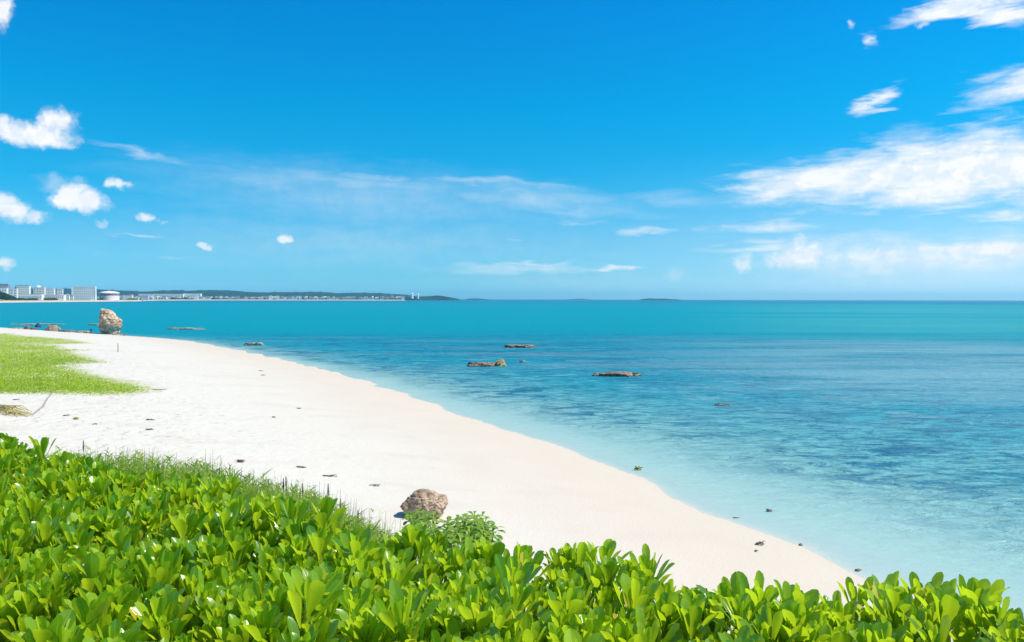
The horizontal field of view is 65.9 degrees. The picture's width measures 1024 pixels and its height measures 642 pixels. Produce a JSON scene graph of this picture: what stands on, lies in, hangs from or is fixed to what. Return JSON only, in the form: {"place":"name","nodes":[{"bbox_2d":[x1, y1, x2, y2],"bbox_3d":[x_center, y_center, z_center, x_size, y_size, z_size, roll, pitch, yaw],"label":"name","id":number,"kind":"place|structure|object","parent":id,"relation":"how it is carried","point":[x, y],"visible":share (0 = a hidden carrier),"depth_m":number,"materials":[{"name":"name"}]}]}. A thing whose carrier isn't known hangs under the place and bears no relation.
{"place":"outdoors","nodes":[
{"label":"outdoors","id":0,"kind":"place"},
{"bbox_2d":[0,298,393,302],"bbox_3d":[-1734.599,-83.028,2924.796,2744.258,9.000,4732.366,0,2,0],"label":"shore","id":1,"kind":"structure","parent":0,"point":[8,301],"depth_m":1621.02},
{"bbox_2d":[0,288,7,299],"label":"apartment block","id":2,"kind":"structure","parent":1,"relation":"on","point":[4,290],"depth_m":1085.87,"materials":[{"name":"white concrete"}]},
{"bbox_2d":[0,284,9,293],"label":"apartment block","id":3,"kind":"structure","parent":1,"relation":"on","point":[5,286],"depth_m":1156.99,"materials":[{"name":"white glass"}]},
{"bbox_2d":[10,289,17,297],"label":"apartment block","id":4,"kind":"structure","parent":1,"relation":"on","point":[13,292],"depth_m":1122.54,"materials":[{"name":"white concrete"}]},
{"bbox_2d":[16,285,30,297],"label":"apartment block","id":5,"kind":"structure","parent":1,"relation":"on","point":[24,289],"depth_m":1194.87,"materials":[{"name":"concrete"}]},
{"bbox_2d":[18,294,43,299],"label":"shopping hall","id":6,"kind":"structure","parent":1,"relation":"on","point":[38,296],"depth_m":1141.95,"materials":[{"name":"white concrete"}]},
{"bbox_2d":[33,286,45,294],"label":"tower building","id":7,"kind":"structure","parent":1,"relation":"on","point":[39,290],"depth_m":1251.80,"materials":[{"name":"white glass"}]},
{"bbox_2d":[46,288,54,294],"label":"apartment block","id":8,"kind":"structure","parent":1,"relation":"on","point":[50,291],"depth_m":1306.91,"materials":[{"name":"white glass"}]},
{"bbox_2d":[44,295,65,300],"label":"shopping hall","id":9,"kind":"structure","parent":1,"relation":"on","point":[61,297],"depth_m":1208.74,"materials":[{"name":"white concrete"}]},
{"bbox_2d":[58,289,62,294],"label":"apartment block","id":10,"kind":"structure","parent":1,"relation":"on","point":[60,291],"depth_m":1347.22,"materials":[{"name":"white concrete"}]},
{"bbox_2d":[71,286,96,300],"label":"hotel","id":11,"kind":"structure","parent":1,"relation":"on","point":[83,292],"depth_m":1327.73,"materials":[{"name":"concrete"}]},
{"bbox_2d":[99,291,118,300],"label":"arena","id":12,"kind":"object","parent":1,"relation":"on","point":[110,295],"visible":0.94,"depth_m":1399.55,"materials":[{"name":"white concrete"}]},
{"bbox_2d":[124,295,132,299],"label":"warehouse","id":13,"kind":"structure","parent":1,"relation":"on","point":[127,296],"depth_m":1520.30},
{"bbox_2d":[137,296,148,299],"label":"warehouse","id":14,"kind":"structure","parent":1,"relation":"on","point":[144,297],"depth_m":1559.99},
{"bbox_2d":[138,294,183,298],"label":"warehouse","id":15,"kind":"structure","parent":1,"relation":"on","point":[171,295],"depth_m":2448.25,"materials":[{"name":"white concrete"}]},
{"bbox_2d":[184,293,201,296],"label":"warehouse","id":16,"kind":"structure","parent":1,"relation":"on","point":[190,294],"depth_m":2496.58,"materials":[{"name":"white concrete"}]},
{"bbox_2d":[0,292,400,299],"bbox_3d":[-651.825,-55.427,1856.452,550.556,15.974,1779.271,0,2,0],"label":"shore trees","id":17,"kind":"object","parent":1,"relation":"on","point":[5,296],"visible":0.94,"depth_m":1201.01,"materials":[{"name":"green plant"}]},
{"bbox_2d":[31,288,410,298],"bbox_3d":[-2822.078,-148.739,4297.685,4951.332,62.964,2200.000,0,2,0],"label":"hills","id":18,"kind":"structure","parent":0,"point":[222,293],"depth_m":3775.48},
{"bbox_2d":[404,295,459,299],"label":"headland","id":19,"kind":"structure","parent":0,"point":[437,297],"depth_m":2966.54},
{"bbox_2d":[0,327,952,641],"bbox_3d":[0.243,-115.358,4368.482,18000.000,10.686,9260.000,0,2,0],"label":"ground","id":20,"kind":"structure","parent":0,"point":[258,415],"depth_m":27.10,"materials":[{"name":"white sand"}]},
{"bbox_2d":[0,404,32,416],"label":"dry vine","id":21,"kind":"object","parent":20,"relation":"on","point":[3,407],"visible":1,"depth_m":32.22,"materials":[{"name":"brown plant"}]},
{"bbox_2d":[32,391,52,414],"bbox_3d":[-21.102,3.655,35.717,0.189,0.078,8.544,-1,2,-26],"label":"branch","id":22,"kind":"object","parent":20,"relation":"on","point":[41,407],"visible":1,"depth_m":34.55,"materials":[{"name":"grey wood"}]},
{"bbox_2d":[43,325,60,330],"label":"shore rock","id":23,"kind":"object","parent":20,"relation":"on","point":[52,328],"visible":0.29,"depth_m":138.88,"materials":[{"name":"beige stone"}]},
{"bbox_2d":[57,330,75,332],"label":"shore rock","id":24,"kind":"object","parent":20,"relation":"on","point":[66,331],"visible":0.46,"depth_m":136.18,"materials":[{"name":"grey stone"}]},
{"bbox_2d":[0,333,152,396],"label":"creeping grass","id":25,"kind":"structure","parent":20,"relation":"on","point":[61,384],"depth_m":48.73,"materials":[{"name":"green plant"}]},
{"bbox_2d":[76,331,91,332],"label":"shore rock","id":26,"kind":"object","parent":20,"relation":"on","point":[83,332],"visible":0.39,"depth_m":134.66,"materials":[{"name":"grey stone"}]},
{"bbox_2d":[98,308,122,333],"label":"standing rock","id":27,"kind":"object","parent":20,"relation":"on","point":[110,321],"visible":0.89,"depth_m":132.69,"materials":[{"name":"stone"}]},
{"bbox_2d":[28,443,400,565],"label":"tall grass","id":28,"kind":"structure","parent":20,"relation":"on","point":[137,466],"depth_m":3.46,"materials":[{"name":"green plant"}]},
{"bbox_2d":[83,440,358,518],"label":"seed stalks","id":29,"kind":"object","parent":28,"relation":"on","point":[268,483],"visible":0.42,"depth_m":3.77,"materials":[{"name":"brown plant"}]},
{"bbox_2d":[402,508,443,561],"bbox_3d":[-0.367,1.198,3.184,0.193,0.836,0.609,0,2,-5],"label":"bushy plant","id":30,"kind":"object","parent":20,"relation":"on","point":[419,521],"visible":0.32,"depth_m":3.33,"materials":[{"name":"green plant"}]},
{"bbox_2d":[400,488,447,518],"bbox_3d":[-2.101,4.408,18.929,1.151,0.781,0.945,0,2,0],"label":"boulder","id":31,"kind":"object","parent":20,"relation":"on","point":[428,500],"visible":0.85,"depth_m":18.66,"materials":[{"name":"brown stone"}]},
{"bbox_2d":[434,511,505,558],"bbox_3d":[-0.172,1.195,3.178,0.295,0.861,0.605,0,2,0],"label":"bushy plant","id":32,"kind":"object","parent":20,"relation":"on","point":[458,535],"visible":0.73,"depth_m":3.11,"materials":[{"name":"green plant"}]},
{"bbox_2d":[0,433,1023,641],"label":"hedge","id":33,"kind":"object","parent":20,"relation":"on","point":[90,551],"visible":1,"depth_m":2.05,"materials":[{"name":"green plant"}]},
{"bbox_2d":[0,299,1023,614],"bbox_3d":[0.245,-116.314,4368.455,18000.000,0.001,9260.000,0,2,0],"label":"sea","id":34,"kind":"structure","parent":0,"point":[880,439],"depth_m":53.10,"materials":[{"name":"liquid"}]},
{"bbox_2d":[13,323,61,324],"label":"shore rock","id":35,"kind":"object","parent":34,"relation":"in","point":[36,323],"visible":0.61,"depth_m":176.77,"materials":[{"name":"stone"}]},
{"bbox_2d":[167,327,202,328],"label":"shore rock","id":36,"kind":"object","parent":34,"relation":"in","point":[185,328],"visible":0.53,"depth_m":152.55,"materials":[{"name":"stone"}]},
{"bbox_2d":[244,342,262,345],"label":"reef rock","id":37,"kind":"object","parent":34,"relation":"in","point":[255,344],"visible":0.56,"depth_m":100.46,"materials":[{"name":"grey stone"}]},
{"bbox_2d":[466,362,496,366],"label":"reef rock","id":38,"kind":"object","parent":34,"relation":"in","point":[481,364],"visible":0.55,"depth_m":70.10,"materials":[{"name":"stone"}]},
{"bbox_2d":[494,359,506,365],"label":"coral block","id":39,"kind":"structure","parent":34,"relation":"in","point":[499,362],"depth_m":70.54,"materials":[{"name":"brown stone"}]},
{"bbox_2d":[504,344,535,347],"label":"reef rock","id":40,"kind":"object","parent":34,"relation":"in","point":[518,346],"visible":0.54,"depth_m":97.42,"materials":[{"name":"stone"}]},
{"bbox_2d":[592,371,641,376],"bbox_3d":[8.238,4.349,61.848,4.062,0.796,2.098,0,2,0],"label":"reef rock","id":41,"kind":"object","parent":34,"relation":"in","point":[619,374],"visible":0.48,"depth_m":61.36,"materials":[{"name":"brown stone"}]},
{"bbox_2d":[715,403,731,405],"bbox_3d":[11.958,4.903,44.870,1.384,0.475,0.762,0,2,0],"label":"reef rock","id":42,"kind":"object","parent":34,"relation":"in","point":[721,404],"visible":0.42,"depth_m":44.71,"materials":[{"name":"grey stone"}]},
{"bbox_2d":[0,0,1023,299],"label":"sky","id":43,"kind":"structure","parent":0,"point":[459,149],"materials":[{"name":"blue"}]},
{"bbox_2d":[641,298,677,299],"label":"islet","id":44,"kind":"object","parent":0,"point":[658,299],"visible":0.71,"depth_m":4178.10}
]}

